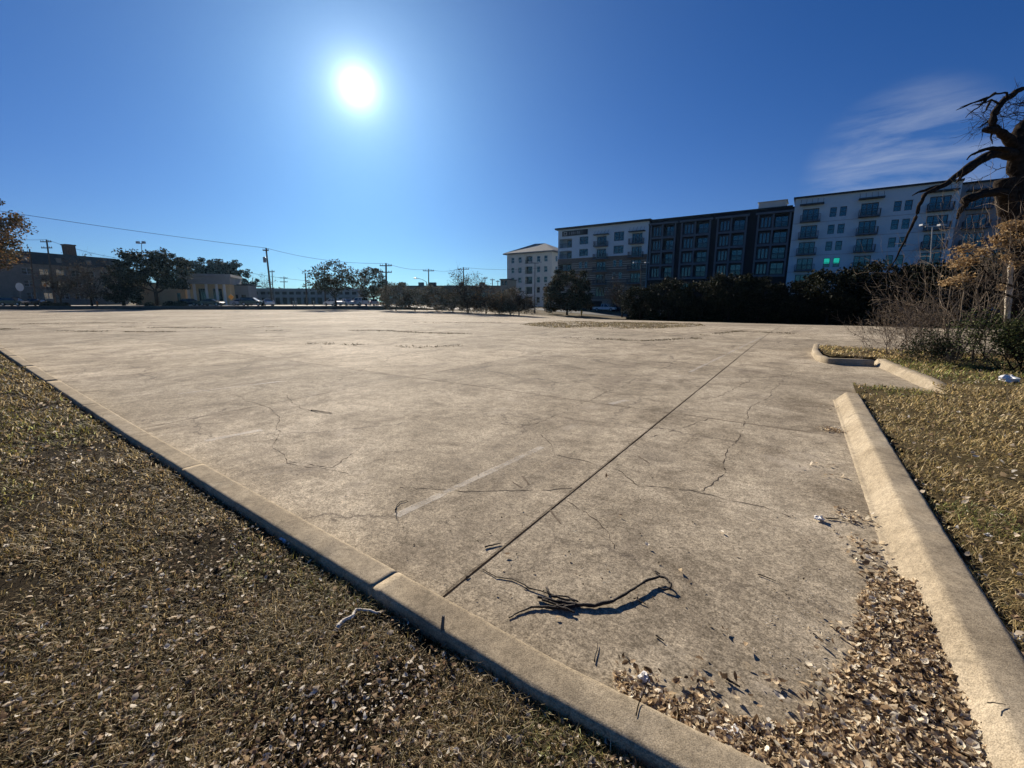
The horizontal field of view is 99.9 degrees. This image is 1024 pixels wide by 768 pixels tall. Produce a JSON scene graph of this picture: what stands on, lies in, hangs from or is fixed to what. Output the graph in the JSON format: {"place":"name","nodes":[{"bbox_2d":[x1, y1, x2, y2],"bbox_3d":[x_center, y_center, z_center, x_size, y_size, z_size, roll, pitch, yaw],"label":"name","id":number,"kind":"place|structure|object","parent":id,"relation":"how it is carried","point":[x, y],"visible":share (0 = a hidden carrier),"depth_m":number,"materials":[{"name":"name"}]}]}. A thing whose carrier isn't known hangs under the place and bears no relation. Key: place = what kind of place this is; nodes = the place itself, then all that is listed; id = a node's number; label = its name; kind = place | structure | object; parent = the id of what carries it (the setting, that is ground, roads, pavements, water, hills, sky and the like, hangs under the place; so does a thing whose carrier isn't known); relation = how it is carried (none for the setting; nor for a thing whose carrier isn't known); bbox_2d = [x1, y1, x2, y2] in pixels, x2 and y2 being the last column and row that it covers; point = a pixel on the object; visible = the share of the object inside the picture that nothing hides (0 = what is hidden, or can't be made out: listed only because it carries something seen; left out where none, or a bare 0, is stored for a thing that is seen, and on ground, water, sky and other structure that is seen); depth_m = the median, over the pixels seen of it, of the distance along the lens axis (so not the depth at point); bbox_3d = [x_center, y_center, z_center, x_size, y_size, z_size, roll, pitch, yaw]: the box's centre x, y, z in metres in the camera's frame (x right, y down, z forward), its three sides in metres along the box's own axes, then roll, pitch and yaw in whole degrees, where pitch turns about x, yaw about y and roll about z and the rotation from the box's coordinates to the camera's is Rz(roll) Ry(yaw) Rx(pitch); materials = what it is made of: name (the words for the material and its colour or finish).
{"place":"outdoors","nodes":[
{"label":"outdoors","id":0,"kind":"place"},
{"bbox_2d":[0,306,367,309],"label":"wall","id":1,"kind":"structure","parent":0,"point":[183,307],"depth_m":83.29,"materials":[{"name":"grey concrete"}]},
{"bbox_2d":[0,305,471,309],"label":"street","id":2,"kind":"structure","parent":0,"point":[227,305],"depth_m":98.09,"materials":[{"name":"grey asphalt"}]},
{"bbox_2d":[0,297,30,305],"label":"parked car","id":3,"kind":"object","parent":2,"relation":"on","point":[12,301],"visible":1,"depth_m":87.64,"materials":[{"name":"paint"}]},
{"bbox_2d":[197,299,225,305],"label":"parked car","id":4,"kind":"object","parent":2,"relation":"on","point":[207,302],"visible":1,"depth_m":88.62,"materials":[{"name":"paint"}]},
{"bbox_2d":[239,297,263,305],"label":"parked car","id":5,"kind":"object","parent":2,"relation":"on","point":[244,301],"visible":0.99,"depth_m":89.54,"materials":[{"name":"paint"}]},
{"bbox_2d":[0,353,652,767],"bbox_3d":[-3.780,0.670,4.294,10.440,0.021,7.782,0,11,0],"label":"lawn","id":6,"kind":"structure","parent":0,"point":[19,582],"depth_m":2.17,"materials":[{"name":"plant"}]},
{"bbox_2d":[0,365,33,395],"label":"lawn","id":7,"kind":"structure","parent":6,"relation":"on","point":[2,376],"depth_m":7.73,"materials":[{"name":"plant"}]},
{"bbox_2d":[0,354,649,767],"bbox_3d":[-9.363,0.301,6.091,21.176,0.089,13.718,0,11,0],"label":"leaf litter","id":8,"kind":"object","parent":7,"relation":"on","point":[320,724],"visible":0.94,"depth_m":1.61,"materials":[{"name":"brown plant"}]},
{"bbox_2d":[335,608,383,629],"bbox_3d":[-0.726,1.088,2.026,0.222,0.023,0.093,-7,13,-33],"label":"driftwood stick","id":9,"kind":"object","parent":6,"relation":"on","point":[339,624],"visible":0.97,"depth_m":2.03,"materials":[{"name":"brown wood"}]},
{"bbox_2d":[0,310,1003,767],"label":"parking lot","id":10,"kind":"structure","parent":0,"point":[200,378],"depth_m":4.44,"materials":[{"name":"concrete"}]},
{"bbox_2d":[0,346,771,767],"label":"kerb","id":11,"kind":"structure","parent":10,"relation":"on","point":[650,736],"depth_m":1.86,"materials":[{"name":"concrete"}]},
{"bbox_2d":[0,321,794,347],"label":"weeds","id":12,"kind":"object","parent":10,"relation":"on","point":[634,324],"visible":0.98,"depth_m":27.90,"materials":[{"name":"brown plant"}]},
{"bbox_2d":[13,320,961,431],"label":"slab joints","id":13,"kind":"object","parent":10,"relation":"on","point":[497,360],"visible":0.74,"depth_m":10.43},
{"bbox_2d":[237,370,793,547],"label":"pavement cracks","id":14,"kind":"object","parent":10,"relation":"on","point":[563,456],"visible":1,"depth_m":4.01,"materials":[{"name":"grey concrete"}]},
{"bbox_2d":[156,344,899,713],"bbox_3d":[-4.001,-1.671,16.925,26.149,0.028,22.869,6,12,28],"label":"debris","id":15,"kind":"object","parent":10,"relation":"on","point":[658,562],"visible":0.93,"depth_m":2.43,"materials":[{"name":"brown plant"}]},
{"bbox_2d":[483,569,671,617],"bbox_3d":[0.354,1.113,2.330,1.055,0.039,0.402,0,11,0],"label":"fallen branch","id":16,"kind":"object","parent":10,"relation":"on","point":[565,603],"visible":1,"depth_m":2.24,"materials":[{"name":"brown wood"}]},
{"bbox_2d":[442,332,770,596],"bbox_3d":[10.404,-1.701,17.983,0.030,0.339,38.550,7,13,33],"label":"expansion joint","id":17,"kind":"object","parent":10,"relation":"on","point":[479,567],"visible":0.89,"depth_m":3.26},
{"bbox_2d":[504,364,992,767],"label":"leaf drift","id":18,"kind":"object","parent":10,"relation":"on","point":[902,644],"visible":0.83,"depth_m":1.64,"materials":[{"name":"brown plant"}]},
{"bbox_2d":[811,344,1023,767],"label":"kerb","id":19,"kind":"structure","parent":10,"relation":"on","point":[979,647],"depth_m":2.23,"materials":[{"name":"concrete"}]},
{"bbox_2d":[0,0,1023,301],"label":"sky","id":20,"kind":"structure","parent":0,"point":[440,136],"materials":[{"name":"blue"}]},
{"bbox_2d":[128,302,974,328],"bbox_3d":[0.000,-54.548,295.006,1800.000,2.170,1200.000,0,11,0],"label":"ground","id":21,"kind":"structure","parent":0,"point":[569,315],"depth_m":83.68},
{"bbox_2d":[0,198,36,271],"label":"oak tree","id":22,"kind":"object","parent":21,"relation":"on","point":[6,241],"visible":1,"depth_m":50.72,"materials":[{"name":"brown plant"}]},
{"bbox_2d":[40,240,56,302],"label":"utility pole","id":23,"kind":"object","parent":21,"relation":"on","point":[47,241],"visible":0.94,"depth_m":96.34,"materials":[{"name":"brown wood"}]},
{"bbox_2d":[25,266,83,303],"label":"bare tree","id":24,"kind":"object","parent":21,"relation":"on","point":[62,286],"visible":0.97,"depth_m":89.83,"materials":[{"name":"brown plant"}]},
{"bbox_2d":[0,244,128,304],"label":"apartment house","id":25,"kind":"structure","parent":21,"relation":"on","point":[10,279],"depth_m":114.06,"materials":[{"name":"beige brick"}]},
{"bbox_2d":[39,250,132,305],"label":"bare tree","id":26,"kind":"object","parent":21,"relation":"on","point":[89,292],"visible":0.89,"depth_m":91.16,"materials":[{"name":"brown plant"}]},
{"bbox_2d":[98,271,148,305],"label":"evergreen tree","id":27,"kind":"object","parent":21,"relation":"on","point":[133,296],"visible":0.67,"depth_m":96.21,"materials":[{"name":"green plant"}]},
{"bbox_2d":[104,247,194,305],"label":"shade tree","id":28,"kind":"object","parent":21,"relation":"on","point":[156,266],"visible":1,"depth_m":87.40,"materials":[{"name":"green plant"}]},
{"bbox_2d":[136,283,188,304],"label":"tan building","id":29,"kind":"structure","parent":21,"relation":"on","point":[166,295],"depth_m":105.02,"materials":[{"name":"paint"}]},
{"bbox_2d":[173,257,236,273],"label":"evergreen tree","id":30,"kind":"object","parent":21,"relation":"on","point":[199,268],"visible":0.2,"depth_m":131.04,"materials":[{"name":"green plant"}]},
{"bbox_2d":[175,273,241,305],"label":"storefront","id":31,"kind":"object","parent":21,"relation":"on","point":[219,287],"visible":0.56,"depth_m":99.38,"materials":[{"name":"beige glass"}]},
{"bbox_2d":[205,259,262,284],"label":"evergreen tree","id":32,"kind":"object","parent":21,"relation":"on","point":[223,267],"visible":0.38,"depth_m":131.18,"materials":[{"name":"green plant"}]},
{"bbox_2d":[234,284,261,304],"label":"side shop","id":33,"kind":"structure","parent":21,"relation":"on","point":[244,290],"depth_m":106.48,"materials":[{"name":"concrete"}]},
{"bbox_2d":[263,248,272,305],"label":"utility pole","id":34,"kind":"object","parent":21,"relation":"on","point":[264,261],"visible":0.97,"depth_m":89.08,"materials":[{"name":"wood"}]},
{"bbox_2d":[256,288,364,303],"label":"parking deck","id":35,"kind":"structure","parent":21,"relation":"on","point":[287,295],"depth_m":140.15,"materials":[{"name":"concrete"}]},
{"bbox_2d":[297,259,365,305],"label":"street tree","id":36,"kind":"object","parent":21,"relation":"on","point":[327,282],"visible":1,"depth_m":82.28,"materials":[{"name":"green plant"}]},
{"bbox_2d":[347,267,393,305],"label":"street tree","id":37,"kind":"object","parent":21,"relation":"on","point":[371,290],"visible":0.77,"depth_m":94.11,"materials":[{"name":"green plant"}]},
{"bbox_2d":[375,282,413,310],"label":"bush","id":38,"kind":"object","parent":21,"relation":"on","point":[387,302],"visible":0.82,"depth_m":71.66,"materials":[{"name":"green plant"}]},
{"bbox_2d":[396,287,432,310],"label":"bush","id":39,"kind":"object","parent":21,"relation":"on","point":[409,303],"visible":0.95,"depth_m":70.78,"materials":[{"name":"green plant"}]},
{"bbox_2d":[420,284,452,311],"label":"bush","id":40,"kind":"object","parent":21,"relation":"on","point":[440,294],"visible":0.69,"depth_m":72.20,"materials":[{"name":"green plant"}]},
{"bbox_2d":[387,282,499,305],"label":"warehouse","id":41,"kind":"structure","parent":21,"relation":"on","point":[421,284],"depth_m":146.68,"materials":[{"name":"beige"}]},
{"bbox_2d":[437,291,465,311],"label":"bush","id":42,"kind":"object","parent":21,"relation":"on","point":[454,305],"visible":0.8,"depth_m":71.40,"materials":[{"name":"green plant"}]},
{"bbox_2d":[441,264,491,312],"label":"bare tree","id":43,"kind":"object","parent":21,"relation":"on","point":[463,292],"visible":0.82,"depth_m":69.70,"materials":[{"name":"brown plant"}]},
{"bbox_2d":[460,285,508,314],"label":"tree","id":44,"kind":"object","parent":21,"relation":"on","point":[491,300],"visible":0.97,"depth_m":67.84,"materials":[{"name":"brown plant"}]},
{"bbox_2d":[499,279,516,303],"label":"block","id":45,"kind":"structure","parent":21,"relation":"on","point":[505,283],"depth_m":124.73,"materials":[{"name":"beige brick"}]},
{"bbox_2d":[495,286,522,314],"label":"bush","id":46,"kind":"object","parent":21,"relation":"on","point":[504,309],"visible":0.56,"depth_m":68.90,"materials":[{"name":"green plant"}]},
{"bbox_2d":[503,286,538,315],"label":"tree","id":47,"kind":"object","parent":21,"relation":"on","point":[526,305],"visible":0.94,"depth_m":66.88,"materials":[{"name":"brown plant"}]},
{"bbox_2d":[503,243,557,306],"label":"hip roofed block","id":48,"kind":"structure","parent":21,"relation":"on","point":[525,275],"depth_m":136.64,"materials":[{"name":"beige paint"}]},
{"bbox_2d":[542,269,594,314],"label":"round tree","id":49,"kind":"object","parent":21,"relation":"on","point":[576,298],"visible":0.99,"depth_m":80.25,"materials":[{"name":"green plant"}]},
{"bbox_2d":[555,218,652,312],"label":"brick block","id":50,"kind":"structure","parent":21,"relation":"on","point":[602,254],"depth_m":105.83,"materials":[{"name":"white paint"}]},
{"bbox_2d":[602,276,638,316],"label":"bare tree","id":51,"kind":"object","parent":21,"relation":"on","point":[618,300],"visible":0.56,"depth_m":81.61,"materials":[{"name":"green plant"}]},
{"bbox_2d":[619,285,662,319],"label":"oak tree","id":52,"kind":"object","parent":21,"relation":"on","point":[635,304],"visible":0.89,"depth_m":61.50,"materials":[{"name":"green plant"}]},
{"bbox_2d":[643,310,660,320],"bbox_3d":[21.113,-10.446,64.693,2.714,2.356,3.586,-1,11,-4],"label":"shrub","id":53,"kind":"object","parent":21,"relation":"on","point":[652,316],"visible":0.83,"depth_m":63.74,"materials":[{"name":"green plant"}]},
{"bbox_2d":[640,276,694,320],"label":"oak tree","id":54,"kind":"object","parent":21,"relation":"on","point":[670,303],"visible":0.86,"depth_m":59.69,"materials":[{"name":"green plant"}]},
{"bbox_2d":[676,280,729,321],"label":"oak tree","id":55,"kind":"object","parent":21,"relation":"on","point":[693,303],"visible":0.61,"depth_m":57.78,"materials":[{"name":"green plant"}]},
{"bbox_2d":[702,310,724,321],"bbox_3d":[28.253,-9.559,60.062,3.597,2.363,2.723,7,13,33],"label":"shrub","id":56,"kind":"object","parent":21,"relation":"on","point":[714,318],"visible":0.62,"depth_m":59.22,"materials":[{"name":"green plant"}]},
{"bbox_2d":[646,199,794,311],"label":"dark block","id":57,"kind":"structure","parent":21,"relation":"on","point":[700,248],"depth_m":91.87,"materials":[{"name":"black paint"}]},
{"bbox_2d":[755,263,766,274],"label":"window","id":58,"kind":"structure","parent":57,"relation":"in","point":[761,268],"depth_m":88.76,"materials":[{"name":"glass"}]},
{"bbox_2d":[756,248,768,258],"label":"window","id":59,"kind":"structure","parent":57,"relation":"in","point":[762,253],"depth_m":88.16,"materials":[{"name":"glass"}]},
{"bbox_2d":[758,232,770,243],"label":"window","id":60,"kind":"structure","parent":57,"relation":"in","point":[764,238],"depth_m":87.60,"materials":[{"name":"glass"}]},
{"bbox_2d":[760,216,771,227],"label":"window","id":61,"kind":"structure","parent":57,"relation":"in","point":[765,222],"depth_m":87.02,"materials":[{"name":"glass"}]},
{"bbox_2d":[769,262,782,273],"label":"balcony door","id":62,"kind":"structure","parent":57,"relation":"in","point":[774,267],"depth_m":88.18,"materials":[{"name":"blue glass"}]},
{"bbox_2d":[771,247,784,258],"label":"balcony door","id":63,"kind":"structure","parent":57,"relation":"in","point":[774,249],"depth_m":87.60,"materials":[{"name":"blue glass"}]},
{"bbox_2d":[773,231,786,242],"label":"balcony door","id":64,"kind":"structure","parent":57,"relation":"in","point":[778,234],"depth_m":87.01,"materials":[{"name":"blue glass"}]},
{"bbox_2d":[775,215,788,226],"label":"balcony door","id":65,"kind":"structure","parent":57,"relation":"in","point":[778,219],"depth_m":86.44,"materials":[{"name":"blue glass"}]},
{"bbox_2d":[699,271,766,321],"bbox_3d":[28.502,-11.255,55.983,7.808,6.700,8.476,3,11,16],"label":"oak tree","id":66,"kind":"object","parent":21,"relation":"on","point":[722,282],"visible":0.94,"depth_m":54.04,"materials":[{"name":"green plant"}]},
{"bbox_2d":[727,275,788,322],"bbox_3d":[31.669,-10.800,55.077,7.294,6.133,6.736,-5,12,-24],"label":"oak tree","id":67,"kind":"object","parent":21,"relation":"on","point":[749,311],"visible":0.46,"depth_m":53.46,"materials":[{"name":"green plant"}]},
{"bbox_2d":[761,280,822,323],"bbox_3d":[33.951,-9.947,52.522,6.881,5.377,6.578,-6,12,-29],"label":"oak tree","id":68,"kind":"object","parent":21,"relation":"on","point":[785,308],"visible":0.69,"depth_m":51.26,"materials":[{"name":"green plant"}]},
{"bbox_2d":[787,268,870,324],"bbox_3d":[35.967,-9.827,48.744,7.561,6.488,8.208,-3,11,-17],"label":"oak tree","id":69,"kind":"object","parent":21,"relation":"on","point":[820,278],"visible":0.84,"depth_m":47.29,"materials":[{"name":"green plant"}]},
{"bbox_2d":[845,314,867,325],"bbox_3d":[40.980,-7.917,51.603,2.670,2.317,3.526,-6,12,-27],"label":"shrub","id":70,"kind":"object","parent":21,"relation":"on","point":[856,321],"visible":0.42,"depth_m":50.85,"materials":[{"name":"green plant"}]},
{"bbox_2d":[820,259,907,325],"bbox_3d":[39.230,-10.060,47.648,8.830,7.424,8.154,-10,15,-41],"label":"oak tree","id":71,"kind":"object","parent":21,"relation":"on","point":[872,267],"visible":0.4,"depth_m":45.90,"materials":[{"name":"green plant"}]},
{"bbox_2d":[852,262,959,326],"bbox_3d":[41.245,-9.227,45.088,8.222,6.721,8.601,-10,15,-42],"label":"oak tree","id":72,"kind":"object","parent":21,"relation":"on","point":[911,273],"visible":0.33,"depth_m":43.78,"materials":[{"name":"green plant"}]},
{"bbox_2d":[887,261,1000,327],"bbox_3d":[42.716,-8.844,42.931,8.476,6.700,7.808,-3,11,-15],"label":"oak tree","id":73,"kind":"object","parent":21,"relation":"on","point":[935,291],"visible":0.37,"depth_m":41.07,"materials":[{"name":"green plant"}]},
{"bbox_2d":[922,248,1004,328],"bbox_3d":[45.520,-9.001,41.187,9.118,7.666,8.420,-2,11,-11],"label":"oak tree","id":74,"kind":"object","parent":21,"relation":"on","point":[987,286],"visible":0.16,"depth_m":39.75,"materials":[{"name":"brown plant"}]},
{"bbox_2d":[522,308,626,316],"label":"road","id":75,"kind":"structure","parent":0,"point":[594,313],"depth_m":93.96,"materials":[{"name":"grey asphalt"}]},
{"bbox_2d":[786,178,964,309],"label":"white block","id":76,"kind":"structure","parent":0,"point":[833,232],"depth_m":77.75,"materials":[{"name":"paint"}]},
{"bbox_2d":[796,258,812,269],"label":"balcony door","id":77,"kind":"structure","parent":76,"relation":"in","point":[808,262],"depth_m":84.05,"materials":[{"name":"blue glass"}]},
{"bbox_2d":[798,242,814,253],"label":"balcony door","id":78,"kind":"structure","parent":76,"relation":"in","point":[805,246],"depth_m":83.55,"materials":[{"name":"blue glass"}]},
{"bbox_2d":[800,225,816,237],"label":"balcony door","id":79,"kind":"structure","parent":76,"relation":"in","point":[812,228],"depth_m":82.99,"materials":[{"name":"blue glass"}]},
{"bbox_2d":[802,208,818,220],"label":"balcony door","id":80,"kind":"structure","parent":76,"relation":"in","point":[806,211],"depth_m":82.42,"materials":[{"name":"blue glass"}]},
{"bbox_2d":[853,255,870,267],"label":"balcony door","id":81,"kind":"structure","parent":76,"relation":"in","point":[863,261],"depth_m":79.30,"materials":[{"name":"blue glass"}]},
{"bbox_2d":[855,238,873,250],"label":"balcony door","id":82,"kind":"structure","parent":76,"relation":"in","point":[860,243],"depth_m":78.82,"materials":[{"name":"blue glass"}]},
{"bbox_2d":[857,220,875,233],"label":"balcony door","id":83,"kind":"structure","parent":76,"relation":"in","point":[866,224],"depth_m":78.17,"materials":[{"name":"blue glass"}]},
{"bbox_2d":[860,202,878,215],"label":"balcony door","id":84,"kind":"structure","parent":76,"relation":"in","point":[869,206],"depth_m":77.58,"materials":[{"name":"blue glass"}]},
{"bbox_2d":[919,252,940,265],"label":"balcony door","id":85,"kind":"structure","parent":76,"relation":"in","point":[935,255],"depth_m":74.23,"materials":[{"name":"blue glass"}]},
{"bbox_2d":[922,234,944,247],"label":"balcony door","id":86,"kind":"structure","parent":76,"relation":"in","point":[926,238],"depth_m":73.66,"materials":[{"name":"blue glass"}]},
{"bbox_2d":[925,215,947,228],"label":"balcony door","id":87,"kind":"structure","parent":76,"relation":"in","point":[932,219],"depth_m":73.13,"materials":[{"name":"blue glass"}]},
{"bbox_2d":[929,195,951,209],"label":"balcony door","id":88,"kind":"structure","parent":76,"relation":"in","point":[933,200],"depth_m":72.56,"materials":[{"name":"blue glass"}]},
{"bbox_2d":[818,344,1023,654],"bbox_3d":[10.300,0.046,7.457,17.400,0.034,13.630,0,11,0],"label":"lawn","id":89,"kind":"structure","parent":0,"point":[955,458],"depth_m":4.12,"materials":[{"name":"plant"}]},
{"bbox_2d":[831,285,975,358],"bbox_3d":[10.193,-1.590,11.743,2.880,2.370,3.069,0,11,0],"label":"bare shrub","id":90,"kind":"object","parent":89,"relation":"on","point":[885,333],"visible":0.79,"depth_m":11.52,"materials":[{"name":"brown plant"}]},
{"bbox_2d":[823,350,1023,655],"bbox_3d":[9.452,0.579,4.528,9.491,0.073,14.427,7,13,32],"label":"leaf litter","id":91,"kind":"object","parent":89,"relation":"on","point":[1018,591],"visible":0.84,"depth_m":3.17,"materials":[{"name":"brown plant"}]},
{"bbox_2d":[887,325,973,363],"bbox_3d":[9.993,-0.902,10.162,1.229,0.965,1.538,0,11,0],"label":"shrub","id":92,"kind":"object","parent":89,"relation":"on","point":[943,346],"visible":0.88,"depth_m":10.10,"materials":[{"name":"green plant"}]},
{"bbox_2d":[852,159,1023,359],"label":"bare shrub","id":93,"kind":"object","parent":89,"relation":"on","point":[944,307],"visible":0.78,"depth_m":10.71,"materials":[{"name":"brown plant"}]},
{"bbox_2d":[853,283,1023,361],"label":"bare shrub","id":94,"kind":"object","parent":89,"relation":"on","point":[917,322],"visible":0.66,"depth_m":11.09,"materials":[{"name":"brown plant"}]},
{"bbox_2d":[876,77,1023,359],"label":"dead tree","id":95,"kind":"object","parent":89,"relation":"on","point":[1011,152],"visible":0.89,"depth_m":9.94,"materials":[{"name":"brown plant"}]},
{"bbox_2d":[909,170,1023,359],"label":"bare shrub","id":96,"kind":"object","parent":89,"relation":"on","point":[977,298],"visible":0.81,"depth_m":10.04,"materials":[{"name":"brown plant"}]},
{"bbox_2d":[933,339,1003,368],"bbox_3d":[10.269,-0.682,9.671,1.127,0.713,0.948,9,14,40],"label":"shrub","id":97,"kind":"object","parent":89,"relation":"on","point":[951,357],"visible":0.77,"depth_m":9.67,"materials":[{"name":"green plant"}]},
{"bbox_2d":[936,304,1023,371],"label":"evergreen bush","id":98,"kind":"object","parent":89,"relation":"on","point":[1005,339],"visible":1,"depth_m":9.15,"materials":[{"name":"green plant"}]},
{"bbox_2d":[998,374,1020,382],"bbox_3d":[9.103,-0.087,7.870,0.272,0.167,0.300,0,11,0],"label":"plastic bag","id":99,"kind":"object","parent":89,"relation":"on","point":[1009,378],"visible":0.87,"depth_m":7.82,"materials":[{"name":"white plastic"}]},
{"bbox_2d":[949,178,1004,314],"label":"grey wing","id":100,"kind":"structure","parent":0,"point":[974,211],"depth_m":71.28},
{"bbox_2d":[960,232,983,245],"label":"balcony door","id":101,"kind":"structure","parent":100,"relation":"in","point":[966,234],"depth_m":72.16,"materials":[{"name":"blue glass"}]},
{"bbox_2d":[964,213,987,227],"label":"balcony door","id":102,"kind":"structure","parent":100,"relation":"in","point":[975,217],"depth_m":71.66,"materials":[{"name":"blue glass"}]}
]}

